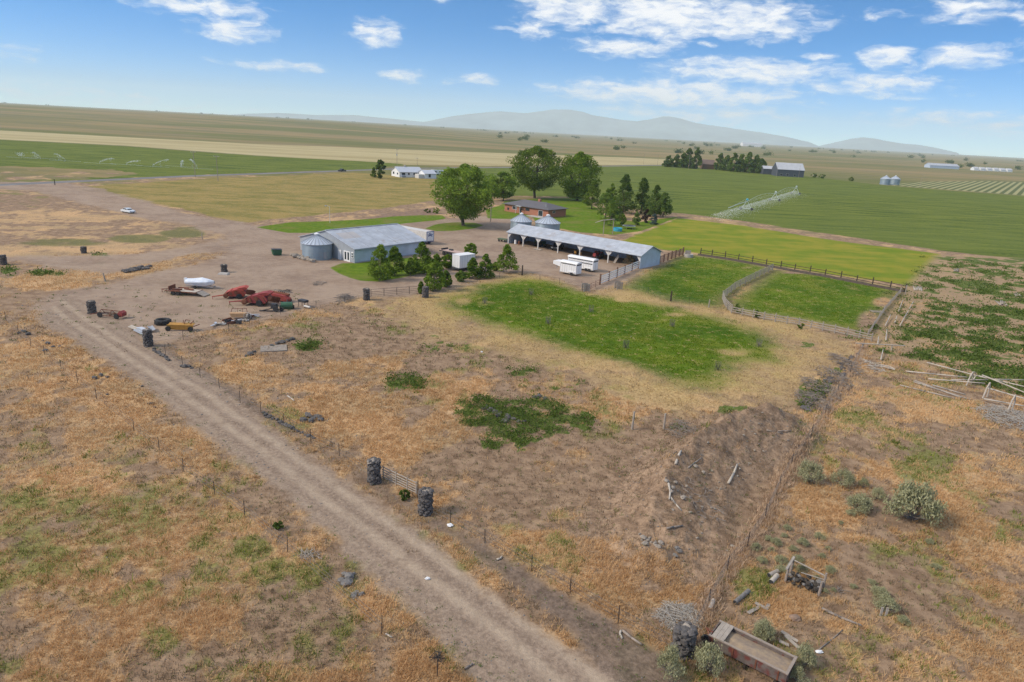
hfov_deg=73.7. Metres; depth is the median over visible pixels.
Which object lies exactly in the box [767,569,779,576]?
pipe piece
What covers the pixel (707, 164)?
brown barn
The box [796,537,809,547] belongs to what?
sagebrush
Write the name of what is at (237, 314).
old seeder
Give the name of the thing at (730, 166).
windbreak tree
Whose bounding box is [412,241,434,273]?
young tree
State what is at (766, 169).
shed
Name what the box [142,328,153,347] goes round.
stone pillar
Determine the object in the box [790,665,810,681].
sagebrush
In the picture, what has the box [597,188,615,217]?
lime tree
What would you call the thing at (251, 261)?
farmyard
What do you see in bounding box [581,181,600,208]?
tree
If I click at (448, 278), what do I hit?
young tree
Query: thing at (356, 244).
metal workshop
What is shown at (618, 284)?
timber crate
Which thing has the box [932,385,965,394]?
timber pole
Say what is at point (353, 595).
rock
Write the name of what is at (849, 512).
sagebrush
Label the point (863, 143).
hills
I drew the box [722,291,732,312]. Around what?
pole fence
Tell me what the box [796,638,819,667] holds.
sagebrush
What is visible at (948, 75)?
sky
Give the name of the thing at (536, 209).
brick house
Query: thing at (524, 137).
distant trees
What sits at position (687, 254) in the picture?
stock tank
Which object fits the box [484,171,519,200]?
shade tree
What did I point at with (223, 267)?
stone pillar
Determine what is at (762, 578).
green weeds
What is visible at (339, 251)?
door
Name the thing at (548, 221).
grain bin
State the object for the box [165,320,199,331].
box scraper
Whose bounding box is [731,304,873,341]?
pole fence
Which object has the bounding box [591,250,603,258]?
tractor
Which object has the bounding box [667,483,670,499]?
log
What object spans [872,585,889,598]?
sagebrush
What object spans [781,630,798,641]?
plank
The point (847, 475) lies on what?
sagebrush
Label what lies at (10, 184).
paved road
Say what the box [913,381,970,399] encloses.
timber pole
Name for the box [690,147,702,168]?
windbreak tree
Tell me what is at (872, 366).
brush pile
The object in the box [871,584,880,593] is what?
sagebrush
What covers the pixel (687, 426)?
brush pile
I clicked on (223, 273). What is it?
concrete base
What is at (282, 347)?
concrete slab
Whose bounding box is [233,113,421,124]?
hills
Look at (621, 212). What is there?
shrub
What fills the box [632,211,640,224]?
shrub
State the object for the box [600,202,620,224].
lime tree
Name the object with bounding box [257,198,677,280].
lawn
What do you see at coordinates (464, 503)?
verge weeds
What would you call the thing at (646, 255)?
machine shed
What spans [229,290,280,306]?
hay machine
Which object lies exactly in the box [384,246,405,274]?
young tree
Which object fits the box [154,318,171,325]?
tractor tyre
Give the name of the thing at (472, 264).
young tree
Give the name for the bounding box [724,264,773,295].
pole fence
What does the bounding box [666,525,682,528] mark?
log
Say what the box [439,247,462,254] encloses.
flatbed trailer
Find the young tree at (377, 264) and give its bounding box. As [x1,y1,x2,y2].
[367,244,391,280]
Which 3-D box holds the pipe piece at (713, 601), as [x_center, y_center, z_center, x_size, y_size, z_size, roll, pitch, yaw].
[13.398,17.721,45.859,0.314,0.320,1.107,12,19,26]
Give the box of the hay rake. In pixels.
[90,309,126,318]
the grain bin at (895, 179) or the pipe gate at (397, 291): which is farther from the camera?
the grain bin at (895, 179)
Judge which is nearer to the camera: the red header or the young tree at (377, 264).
the red header
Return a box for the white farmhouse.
[390,165,420,177]
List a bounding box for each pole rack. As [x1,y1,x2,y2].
[966,372,975,385]
[982,382,990,398]
[1007,395,1015,411]
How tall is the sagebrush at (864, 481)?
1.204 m
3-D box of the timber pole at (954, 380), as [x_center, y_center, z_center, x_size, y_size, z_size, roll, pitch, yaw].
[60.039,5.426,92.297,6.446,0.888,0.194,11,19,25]
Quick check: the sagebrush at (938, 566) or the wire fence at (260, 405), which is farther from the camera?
the wire fence at (260, 405)
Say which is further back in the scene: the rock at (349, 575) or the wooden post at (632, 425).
the wooden post at (632, 425)
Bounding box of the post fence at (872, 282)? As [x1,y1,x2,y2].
[700,248,906,289]
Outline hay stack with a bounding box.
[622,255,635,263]
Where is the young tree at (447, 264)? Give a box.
[441,254,451,268]
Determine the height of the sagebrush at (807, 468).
2.478 m
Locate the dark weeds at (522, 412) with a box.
[0,249,1023,471]
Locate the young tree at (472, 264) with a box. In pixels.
[466,257,482,278]
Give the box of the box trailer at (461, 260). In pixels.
[451,252,477,270]
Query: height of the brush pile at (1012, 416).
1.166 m
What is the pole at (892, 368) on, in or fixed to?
on the ground at (32, 225)
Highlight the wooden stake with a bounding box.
[879,607,888,615]
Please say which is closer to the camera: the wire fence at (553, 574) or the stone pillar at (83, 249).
the wire fence at (553, 574)
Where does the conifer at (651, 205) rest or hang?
on the ground at (32, 225)
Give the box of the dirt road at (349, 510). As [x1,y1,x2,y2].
[39,296,625,681]
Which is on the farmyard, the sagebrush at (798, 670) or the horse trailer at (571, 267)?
the horse trailer at (571, 267)
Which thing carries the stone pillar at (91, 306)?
on the dirt road at (349, 510)
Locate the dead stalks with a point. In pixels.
(532, 514)
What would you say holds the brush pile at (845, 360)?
on the ground at (32, 225)
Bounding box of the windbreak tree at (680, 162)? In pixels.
[678,152,687,167]
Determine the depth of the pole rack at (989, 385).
87.92 m
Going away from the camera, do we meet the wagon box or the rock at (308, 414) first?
the wagon box
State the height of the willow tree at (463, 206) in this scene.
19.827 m
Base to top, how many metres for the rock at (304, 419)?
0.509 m
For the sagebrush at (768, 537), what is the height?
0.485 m
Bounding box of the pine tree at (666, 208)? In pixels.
[655,192,673,217]
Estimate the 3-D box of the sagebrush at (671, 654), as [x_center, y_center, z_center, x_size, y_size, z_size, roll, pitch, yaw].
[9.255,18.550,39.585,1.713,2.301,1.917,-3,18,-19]
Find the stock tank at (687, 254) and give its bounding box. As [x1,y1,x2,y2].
[684,250,693,257]
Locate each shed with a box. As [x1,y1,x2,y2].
[507,224,661,268]
[740,142,762,146]
[760,166,772,174]
[924,163,959,168]
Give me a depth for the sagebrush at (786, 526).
55.53 m
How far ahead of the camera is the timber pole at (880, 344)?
106.36 m
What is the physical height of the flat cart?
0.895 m
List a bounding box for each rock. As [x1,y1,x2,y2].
[300,417,307,421]
[305,412,311,417]
[340,578,352,586]
[344,572,353,578]
[350,592,356,598]
[789,614,800,621]
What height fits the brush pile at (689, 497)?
1.782 m
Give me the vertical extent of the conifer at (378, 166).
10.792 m
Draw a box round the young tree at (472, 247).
[464,243,477,254]
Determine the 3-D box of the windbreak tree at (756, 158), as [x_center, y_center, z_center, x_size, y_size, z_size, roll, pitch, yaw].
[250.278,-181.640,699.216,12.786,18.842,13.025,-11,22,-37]
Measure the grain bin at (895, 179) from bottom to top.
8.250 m
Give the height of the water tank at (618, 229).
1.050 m
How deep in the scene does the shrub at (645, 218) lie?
247.89 m
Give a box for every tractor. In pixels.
[533,241,546,246]
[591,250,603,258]
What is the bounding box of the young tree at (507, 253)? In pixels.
[494,244,520,272]
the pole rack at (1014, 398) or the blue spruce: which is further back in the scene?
the blue spruce
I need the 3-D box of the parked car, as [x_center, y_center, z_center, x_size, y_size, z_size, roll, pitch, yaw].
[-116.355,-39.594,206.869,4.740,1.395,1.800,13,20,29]
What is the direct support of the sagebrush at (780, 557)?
on the ground at (32, 225)
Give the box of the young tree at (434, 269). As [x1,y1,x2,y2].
[423,260,446,290]
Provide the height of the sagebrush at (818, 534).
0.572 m
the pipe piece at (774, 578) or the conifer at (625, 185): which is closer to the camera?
the pipe piece at (774, 578)
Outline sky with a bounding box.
[0,0,1023,157]
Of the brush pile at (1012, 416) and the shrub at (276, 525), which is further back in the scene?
the brush pile at (1012, 416)
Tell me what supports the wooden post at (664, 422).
on the ground at (32, 225)
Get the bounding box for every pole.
[856,343,904,350]
[874,364,894,369]
[900,384,954,398]
[906,371,967,377]
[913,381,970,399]
[914,380,960,397]
[927,362,986,378]
[928,378,984,383]
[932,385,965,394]
[951,379,987,380]
[978,375,1023,386]
[982,374,1023,392]
[984,398,1023,405]
[988,387,1023,398]
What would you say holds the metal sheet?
on the farmyard
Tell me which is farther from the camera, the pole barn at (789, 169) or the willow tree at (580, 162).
the pole barn at (789, 169)
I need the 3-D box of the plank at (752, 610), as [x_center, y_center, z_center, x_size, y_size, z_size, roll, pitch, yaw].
[16.174,17.974,45.655,1.378,0.219,0.225,-11,22,-38]
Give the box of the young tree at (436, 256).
[430,253,443,269]
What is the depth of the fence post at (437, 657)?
38.47 m
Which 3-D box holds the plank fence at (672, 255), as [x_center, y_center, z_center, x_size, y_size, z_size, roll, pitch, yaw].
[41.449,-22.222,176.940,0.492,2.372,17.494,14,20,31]
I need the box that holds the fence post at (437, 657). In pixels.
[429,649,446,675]
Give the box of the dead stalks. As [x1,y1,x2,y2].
[0,302,1023,681]
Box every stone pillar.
[0,254,7,264]
[80,246,86,253]
[86,300,96,313]
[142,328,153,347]
[220,264,227,271]
[363,288,369,300]
[367,456,381,485]
[417,486,433,516]
[421,286,428,297]
[670,621,697,661]
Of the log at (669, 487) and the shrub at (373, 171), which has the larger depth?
the shrub at (373, 171)
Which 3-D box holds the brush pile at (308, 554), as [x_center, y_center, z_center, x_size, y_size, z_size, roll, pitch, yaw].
[-14.649,15.409,49.239,2.157,0.507,1.798,3,17,0]
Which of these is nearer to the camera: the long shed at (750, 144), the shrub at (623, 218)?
the shrub at (623, 218)
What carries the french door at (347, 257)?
in the metal workshop
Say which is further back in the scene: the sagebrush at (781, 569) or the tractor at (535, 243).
the tractor at (535, 243)
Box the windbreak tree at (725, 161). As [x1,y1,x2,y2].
[721,155,732,170]
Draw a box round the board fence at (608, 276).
[599,260,639,284]
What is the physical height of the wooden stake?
0.800 m
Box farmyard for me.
[0,182,667,345]
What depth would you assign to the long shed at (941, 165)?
1322.29 m
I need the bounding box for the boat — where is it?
[184,277,215,288]
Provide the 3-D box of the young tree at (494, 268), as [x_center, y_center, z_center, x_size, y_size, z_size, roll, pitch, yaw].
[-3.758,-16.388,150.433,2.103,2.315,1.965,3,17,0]
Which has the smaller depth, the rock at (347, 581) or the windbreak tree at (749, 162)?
the rock at (347, 581)
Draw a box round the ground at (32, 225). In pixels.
[0,171,1023,681]
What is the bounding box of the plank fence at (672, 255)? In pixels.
[660,247,683,261]
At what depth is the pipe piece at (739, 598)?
46.68 m
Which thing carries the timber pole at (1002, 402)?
on the ground at (32, 225)
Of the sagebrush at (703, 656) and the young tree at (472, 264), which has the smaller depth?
the sagebrush at (703, 656)
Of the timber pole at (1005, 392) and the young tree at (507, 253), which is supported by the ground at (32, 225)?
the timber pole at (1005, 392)
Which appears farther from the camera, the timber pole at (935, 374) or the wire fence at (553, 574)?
the timber pole at (935, 374)
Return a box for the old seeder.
[229,308,250,318]
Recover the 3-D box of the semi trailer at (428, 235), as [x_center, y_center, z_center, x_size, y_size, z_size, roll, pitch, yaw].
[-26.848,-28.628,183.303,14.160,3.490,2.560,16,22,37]
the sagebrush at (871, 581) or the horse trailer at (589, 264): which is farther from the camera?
the horse trailer at (589, 264)
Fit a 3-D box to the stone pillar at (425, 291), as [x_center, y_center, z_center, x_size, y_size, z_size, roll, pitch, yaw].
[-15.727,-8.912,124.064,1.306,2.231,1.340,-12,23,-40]
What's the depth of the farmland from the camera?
1293.26 m
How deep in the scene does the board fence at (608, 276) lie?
150.31 m
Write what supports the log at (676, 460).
on the dirt mound
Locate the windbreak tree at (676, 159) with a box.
[673,154,679,166]
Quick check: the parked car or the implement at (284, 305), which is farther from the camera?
the parked car
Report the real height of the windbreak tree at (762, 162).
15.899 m
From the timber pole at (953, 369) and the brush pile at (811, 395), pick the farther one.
the timber pole at (953, 369)
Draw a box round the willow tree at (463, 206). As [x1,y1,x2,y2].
[429,163,500,225]
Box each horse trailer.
[553,259,581,275]
[568,254,598,271]
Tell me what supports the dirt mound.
on the ground at (32, 225)
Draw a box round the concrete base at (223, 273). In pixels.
[217,272,229,274]
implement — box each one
[259,303,283,311]
[279,299,293,308]
[298,299,310,307]
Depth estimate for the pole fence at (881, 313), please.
129.48 m
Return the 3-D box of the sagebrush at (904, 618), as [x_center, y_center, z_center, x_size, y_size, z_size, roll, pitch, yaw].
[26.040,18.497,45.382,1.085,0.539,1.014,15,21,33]
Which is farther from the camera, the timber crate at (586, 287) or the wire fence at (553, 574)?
the timber crate at (586, 287)
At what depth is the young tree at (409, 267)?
140.13 m
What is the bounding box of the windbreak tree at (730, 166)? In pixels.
[727,153,740,171]
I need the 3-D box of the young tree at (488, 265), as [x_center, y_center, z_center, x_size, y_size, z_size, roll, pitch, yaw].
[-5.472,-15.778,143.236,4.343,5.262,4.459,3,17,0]
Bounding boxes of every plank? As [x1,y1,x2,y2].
[747,606,759,613]
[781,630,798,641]
[784,634,800,648]
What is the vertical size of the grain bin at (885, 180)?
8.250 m
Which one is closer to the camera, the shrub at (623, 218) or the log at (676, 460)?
the log at (676, 460)
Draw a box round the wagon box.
[701,620,797,681]
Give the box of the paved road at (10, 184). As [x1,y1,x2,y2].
[0,165,661,185]
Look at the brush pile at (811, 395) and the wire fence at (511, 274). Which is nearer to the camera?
the brush pile at (811, 395)
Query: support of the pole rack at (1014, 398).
on the ground at (32, 225)
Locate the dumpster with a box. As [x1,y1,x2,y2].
[271,248,281,254]
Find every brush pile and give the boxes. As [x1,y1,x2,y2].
[300,547,322,561]
[333,293,356,302]
[651,599,708,632]
[666,418,698,437]
[680,477,724,520]
[794,389,831,410]
[798,375,843,403]
[813,365,854,389]
[825,352,869,376]
[858,358,889,371]
[970,404,1023,431]
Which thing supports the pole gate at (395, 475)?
on the ground at (32, 225)
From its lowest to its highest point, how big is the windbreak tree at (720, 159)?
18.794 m
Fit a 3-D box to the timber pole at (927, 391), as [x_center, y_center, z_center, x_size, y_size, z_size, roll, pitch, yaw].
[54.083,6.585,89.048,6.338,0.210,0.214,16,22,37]
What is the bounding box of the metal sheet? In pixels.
[133,328,141,333]
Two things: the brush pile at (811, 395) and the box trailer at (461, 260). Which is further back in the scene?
the box trailer at (461, 260)
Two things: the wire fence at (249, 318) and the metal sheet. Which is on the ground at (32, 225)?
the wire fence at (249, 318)
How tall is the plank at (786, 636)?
0.223 m
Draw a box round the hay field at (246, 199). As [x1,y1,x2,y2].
[89,172,1023,221]
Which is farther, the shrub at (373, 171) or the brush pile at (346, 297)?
the shrub at (373, 171)
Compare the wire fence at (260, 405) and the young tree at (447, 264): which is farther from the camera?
the young tree at (447, 264)
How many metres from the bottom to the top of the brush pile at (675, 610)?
0.716 m
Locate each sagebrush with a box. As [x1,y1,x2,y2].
[656,643,686,681]
[691,639,726,680]
[751,541,761,551]
[751,617,776,641]
[755,554,767,563]
[764,535,772,540]
[770,537,782,545]
[774,554,787,564]
[774,563,786,572]
[782,523,791,529]
[788,544,798,550]
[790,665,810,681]
[791,554,804,562]
[793,459,826,484]
[795,563,808,572]
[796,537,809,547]
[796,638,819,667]
[813,532,826,540]
[825,564,836,573]
[828,467,856,487]
[845,491,874,513]
[845,509,855,516]
[857,476,869,487]
[867,578,877,585]
[870,485,887,499]
[870,593,900,612]
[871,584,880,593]
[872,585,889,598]
[881,475,948,528]
[896,614,910,625]
[925,537,934,544]
[929,563,942,569]
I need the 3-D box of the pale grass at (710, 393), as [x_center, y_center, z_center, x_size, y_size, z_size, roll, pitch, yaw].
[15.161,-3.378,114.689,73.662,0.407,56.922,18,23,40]
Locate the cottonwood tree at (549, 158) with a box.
[506,145,565,197]
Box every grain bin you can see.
[301,233,332,260]
[510,213,531,228]
[535,214,560,229]
[879,175,890,184]
[890,175,900,184]
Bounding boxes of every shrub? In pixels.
[272,521,283,529]
[370,167,376,176]
[399,489,409,500]
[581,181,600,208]
[616,205,623,217]
[620,214,626,224]
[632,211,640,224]
[641,209,651,222]
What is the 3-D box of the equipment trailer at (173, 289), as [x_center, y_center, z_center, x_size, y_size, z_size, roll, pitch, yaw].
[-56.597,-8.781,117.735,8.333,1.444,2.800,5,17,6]
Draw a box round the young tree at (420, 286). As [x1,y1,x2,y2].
[417,281,423,293]
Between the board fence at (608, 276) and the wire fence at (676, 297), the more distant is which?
the board fence at (608, 276)
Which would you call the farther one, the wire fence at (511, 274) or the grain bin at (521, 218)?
the grain bin at (521, 218)
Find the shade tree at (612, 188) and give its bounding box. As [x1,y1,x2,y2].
[607,183,617,198]
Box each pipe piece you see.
[708,598,714,611]
[733,589,750,604]
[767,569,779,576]
[768,573,778,583]
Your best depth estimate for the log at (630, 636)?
42.59 m
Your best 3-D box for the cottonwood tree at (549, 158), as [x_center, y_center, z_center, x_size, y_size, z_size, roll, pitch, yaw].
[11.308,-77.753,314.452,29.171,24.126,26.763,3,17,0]
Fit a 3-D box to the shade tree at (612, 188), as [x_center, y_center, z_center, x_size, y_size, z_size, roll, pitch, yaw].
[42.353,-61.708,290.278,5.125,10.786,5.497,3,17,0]
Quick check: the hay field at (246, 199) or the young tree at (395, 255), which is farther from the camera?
the hay field at (246, 199)
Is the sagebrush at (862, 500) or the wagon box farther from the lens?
the sagebrush at (862, 500)
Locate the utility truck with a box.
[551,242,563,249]
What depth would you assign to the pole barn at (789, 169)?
658.70 m
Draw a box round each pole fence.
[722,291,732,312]
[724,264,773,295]
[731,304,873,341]
[867,288,901,335]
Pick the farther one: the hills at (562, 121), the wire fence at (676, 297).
the hills at (562, 121)
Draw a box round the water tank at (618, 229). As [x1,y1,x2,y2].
[613,227,621,231]
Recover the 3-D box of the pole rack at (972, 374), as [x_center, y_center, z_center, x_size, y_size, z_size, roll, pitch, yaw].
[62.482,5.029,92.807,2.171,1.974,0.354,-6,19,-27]
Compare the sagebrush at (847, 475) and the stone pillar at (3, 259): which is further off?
the stone pillar at (3, 259)
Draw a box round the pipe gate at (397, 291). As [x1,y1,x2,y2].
[371,286,416,294]
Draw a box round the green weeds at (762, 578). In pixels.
[0,296,1023,681]
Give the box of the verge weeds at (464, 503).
[0,273,1023,681]
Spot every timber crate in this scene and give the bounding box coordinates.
[581,283,589,291]
[614,281,622,289]
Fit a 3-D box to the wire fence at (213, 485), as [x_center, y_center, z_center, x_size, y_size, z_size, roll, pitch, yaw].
[-40.591,6.966,69.940,88.674,1.751,0.769,18,23,39]
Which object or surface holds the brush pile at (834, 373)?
on the ground at (32, 225)
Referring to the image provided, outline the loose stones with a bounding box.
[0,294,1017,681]
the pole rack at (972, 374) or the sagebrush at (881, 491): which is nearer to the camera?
the sagebrush at (881, 491)
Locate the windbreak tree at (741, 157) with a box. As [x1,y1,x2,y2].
[734,154,746,171]
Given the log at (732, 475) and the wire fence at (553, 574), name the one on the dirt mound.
the log at (732, 475)
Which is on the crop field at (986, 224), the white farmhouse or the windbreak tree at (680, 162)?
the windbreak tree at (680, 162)
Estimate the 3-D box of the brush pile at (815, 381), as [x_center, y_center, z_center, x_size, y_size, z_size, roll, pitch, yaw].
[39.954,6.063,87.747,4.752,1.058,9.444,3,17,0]
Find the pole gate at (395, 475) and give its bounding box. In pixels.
[382,465,416,494]
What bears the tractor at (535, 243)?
on the farmyard
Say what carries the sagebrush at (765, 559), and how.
on the ground at (32, 225)
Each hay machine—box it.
[212,285,255,298]
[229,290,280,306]
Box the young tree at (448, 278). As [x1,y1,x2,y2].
[443,270,452,286]
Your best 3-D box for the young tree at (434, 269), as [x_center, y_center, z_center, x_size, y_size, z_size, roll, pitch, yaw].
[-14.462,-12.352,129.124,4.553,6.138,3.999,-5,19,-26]
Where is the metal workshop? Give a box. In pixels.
[298,223,426,262]
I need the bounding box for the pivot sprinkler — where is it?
[729,186,800,210]
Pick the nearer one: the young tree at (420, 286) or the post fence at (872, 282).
the young tree at (420, 286)
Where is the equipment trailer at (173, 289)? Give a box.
[162,284,208,296]
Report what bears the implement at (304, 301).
on the farmyard
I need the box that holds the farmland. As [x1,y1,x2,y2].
[0,103,1023,232]
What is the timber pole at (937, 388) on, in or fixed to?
on the ground at (32, 225)
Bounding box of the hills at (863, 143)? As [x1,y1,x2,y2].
[819,137,958,154]
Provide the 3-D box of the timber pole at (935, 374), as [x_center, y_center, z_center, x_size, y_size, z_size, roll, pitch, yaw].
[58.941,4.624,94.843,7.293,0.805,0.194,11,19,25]
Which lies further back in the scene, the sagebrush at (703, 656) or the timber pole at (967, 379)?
the timber pole at (967, 379)
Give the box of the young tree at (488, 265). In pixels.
[477,254,494,277]
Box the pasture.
[351,218,940,410]
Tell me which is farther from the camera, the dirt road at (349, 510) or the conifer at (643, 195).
the conifer at (643, 195)
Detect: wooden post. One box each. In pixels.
[631,411,634,429]
[663,413,665,429]
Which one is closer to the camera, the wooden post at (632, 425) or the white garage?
the wooden post at (632, 425)
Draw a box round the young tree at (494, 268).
[492,262,498,270]
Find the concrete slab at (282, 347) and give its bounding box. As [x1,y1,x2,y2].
[260,344,286,351]
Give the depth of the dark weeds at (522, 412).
105.36 m
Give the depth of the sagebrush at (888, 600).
46.09 m
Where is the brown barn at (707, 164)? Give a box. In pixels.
[700,159,714,168]
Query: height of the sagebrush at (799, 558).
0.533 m
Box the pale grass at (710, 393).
[359,272,849,409]
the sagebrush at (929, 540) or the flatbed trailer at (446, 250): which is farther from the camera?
the flatbed trailer at (446, 250)
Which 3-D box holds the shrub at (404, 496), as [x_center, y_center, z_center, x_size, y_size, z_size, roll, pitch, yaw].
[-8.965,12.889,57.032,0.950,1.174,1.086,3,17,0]
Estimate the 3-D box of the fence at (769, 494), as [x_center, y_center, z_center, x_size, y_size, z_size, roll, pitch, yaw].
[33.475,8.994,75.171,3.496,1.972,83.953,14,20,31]
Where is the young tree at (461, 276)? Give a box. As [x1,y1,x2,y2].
[454,271,467,281]
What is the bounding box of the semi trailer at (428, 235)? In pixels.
[401,225,433,242]
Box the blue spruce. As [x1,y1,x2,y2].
[650,213,658,224]
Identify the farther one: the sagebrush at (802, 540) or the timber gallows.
the timber gallows
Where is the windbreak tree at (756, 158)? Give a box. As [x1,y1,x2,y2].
[751,154,759,172]
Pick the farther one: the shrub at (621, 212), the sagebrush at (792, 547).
the shrub at (621, 212)
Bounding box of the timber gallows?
[595,219,614,234]
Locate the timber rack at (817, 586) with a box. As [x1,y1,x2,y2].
[784,556,827,595]
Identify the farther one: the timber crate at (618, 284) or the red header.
the timber crate at (618, 284)
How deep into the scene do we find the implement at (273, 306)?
109.90 m
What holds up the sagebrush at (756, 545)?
on the ground at (32, 225)
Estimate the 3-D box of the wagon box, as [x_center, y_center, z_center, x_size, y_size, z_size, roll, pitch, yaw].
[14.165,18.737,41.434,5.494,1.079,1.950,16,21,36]
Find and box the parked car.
[121,208,135,212]
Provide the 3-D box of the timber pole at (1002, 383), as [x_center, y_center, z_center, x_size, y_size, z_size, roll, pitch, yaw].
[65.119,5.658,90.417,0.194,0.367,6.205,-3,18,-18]
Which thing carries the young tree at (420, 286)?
on the farmyard
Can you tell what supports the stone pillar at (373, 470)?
on the ground at (32, 225)
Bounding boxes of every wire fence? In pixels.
[4,311,382,633]
[152,340,365,471]
[157,293,361,340]
[432,269,581,290]
[432,503,672,644]
[626,282,727,308]
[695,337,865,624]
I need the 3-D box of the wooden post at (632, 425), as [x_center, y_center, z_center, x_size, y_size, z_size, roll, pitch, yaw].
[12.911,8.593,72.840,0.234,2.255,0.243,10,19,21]
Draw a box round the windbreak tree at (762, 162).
[755,158,766,173]
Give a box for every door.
[338,250,341,259]
[344,250,350,261]
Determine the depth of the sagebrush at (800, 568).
50.13 m
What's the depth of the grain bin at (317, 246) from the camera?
151.56 m
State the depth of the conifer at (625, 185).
271.38 m
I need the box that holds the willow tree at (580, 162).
[555,151,603,200]
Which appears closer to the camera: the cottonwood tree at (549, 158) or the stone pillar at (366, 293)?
the stone pillar at (366, 293)
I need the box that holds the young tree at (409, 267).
[404,257,417,275]
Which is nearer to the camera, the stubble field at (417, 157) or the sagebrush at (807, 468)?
the sagebrush at (807, 468)
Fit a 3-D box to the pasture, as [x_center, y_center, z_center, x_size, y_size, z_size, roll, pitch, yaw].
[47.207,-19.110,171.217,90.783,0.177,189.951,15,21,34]
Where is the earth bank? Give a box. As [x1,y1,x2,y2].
[698,253,904,291]
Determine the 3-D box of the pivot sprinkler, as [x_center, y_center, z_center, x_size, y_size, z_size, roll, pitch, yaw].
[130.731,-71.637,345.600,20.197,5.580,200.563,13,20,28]
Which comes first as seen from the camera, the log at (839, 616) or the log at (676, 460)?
the log at (839, 616)
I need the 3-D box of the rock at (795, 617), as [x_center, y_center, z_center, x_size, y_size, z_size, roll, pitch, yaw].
[18.720,18.311,45.193,0.784,0.363,0.616,3,17,0]
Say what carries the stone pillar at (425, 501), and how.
on the ground at (32, 225)
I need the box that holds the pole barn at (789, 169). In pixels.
[771,162,804,176]
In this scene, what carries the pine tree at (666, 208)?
on the ground at (32, 225)
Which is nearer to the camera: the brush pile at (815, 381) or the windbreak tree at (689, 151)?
the brush pile at (815, 381)
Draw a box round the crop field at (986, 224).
[0,140,1023,259]
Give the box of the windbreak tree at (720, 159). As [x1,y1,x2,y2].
[714,153,725,169]
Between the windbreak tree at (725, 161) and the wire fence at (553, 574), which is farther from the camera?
the windbreak tree at (725, 161)
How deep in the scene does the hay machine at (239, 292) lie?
116.32 m
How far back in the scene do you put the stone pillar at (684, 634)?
40.90 m
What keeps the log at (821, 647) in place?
on the ground at (32, 225)
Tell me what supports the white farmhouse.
on the hay field at (246, 199)
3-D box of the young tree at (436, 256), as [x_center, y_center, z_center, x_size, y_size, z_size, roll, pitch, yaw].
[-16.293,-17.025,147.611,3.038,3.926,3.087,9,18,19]
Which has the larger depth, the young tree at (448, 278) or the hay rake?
the young tree at (448, 278)
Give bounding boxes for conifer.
[375,159,385,178]
[615,174,635,212]
[630,178,650,212]
[645,185,664,215]
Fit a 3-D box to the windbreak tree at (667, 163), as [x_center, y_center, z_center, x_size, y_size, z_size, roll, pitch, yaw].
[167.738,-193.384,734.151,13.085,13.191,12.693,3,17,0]
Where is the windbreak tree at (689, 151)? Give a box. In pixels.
[683,148,692,167]
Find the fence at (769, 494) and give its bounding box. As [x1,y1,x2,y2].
[669,342,869,655]
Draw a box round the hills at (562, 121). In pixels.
[412,109,818,146]
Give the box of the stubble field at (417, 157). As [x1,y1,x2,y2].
[0,130,695,165]
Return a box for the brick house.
[502,199,568,217]
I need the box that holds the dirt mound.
[570,402,817,592]
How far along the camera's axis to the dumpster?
154.65 m
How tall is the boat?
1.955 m
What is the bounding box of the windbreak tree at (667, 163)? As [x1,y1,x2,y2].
[661,155,673,166]
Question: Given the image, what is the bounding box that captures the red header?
[271,289,291,301]
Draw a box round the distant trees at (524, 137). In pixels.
[1,102,1022,169]
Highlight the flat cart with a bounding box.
[497,238,507,241]
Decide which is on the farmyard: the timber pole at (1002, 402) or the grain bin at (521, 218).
the grain bin at (521, 218)
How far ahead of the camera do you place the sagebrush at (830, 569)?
50.24 m
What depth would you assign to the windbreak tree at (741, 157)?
700.64 m
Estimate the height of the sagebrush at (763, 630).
1.639 m
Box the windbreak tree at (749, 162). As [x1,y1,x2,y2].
[741,152,754,172]
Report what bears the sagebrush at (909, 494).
on the ground at (32, 225)
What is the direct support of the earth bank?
on the ground at (32, 225)
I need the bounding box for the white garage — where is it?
[415,170,436,178]
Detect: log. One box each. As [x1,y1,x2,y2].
[622,629,641,644]
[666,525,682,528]
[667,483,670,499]
[674,450,681,464]
[727,464,737,483]
[815,629,842,652]
[822,607,860,625]
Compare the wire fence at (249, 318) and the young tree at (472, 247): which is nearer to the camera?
the wire fence at (249, 318)
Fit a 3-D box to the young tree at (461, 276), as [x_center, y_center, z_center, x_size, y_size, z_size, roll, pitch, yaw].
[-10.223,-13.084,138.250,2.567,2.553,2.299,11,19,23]
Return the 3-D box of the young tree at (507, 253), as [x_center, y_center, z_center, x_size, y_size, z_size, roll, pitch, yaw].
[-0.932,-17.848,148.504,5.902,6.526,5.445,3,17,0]

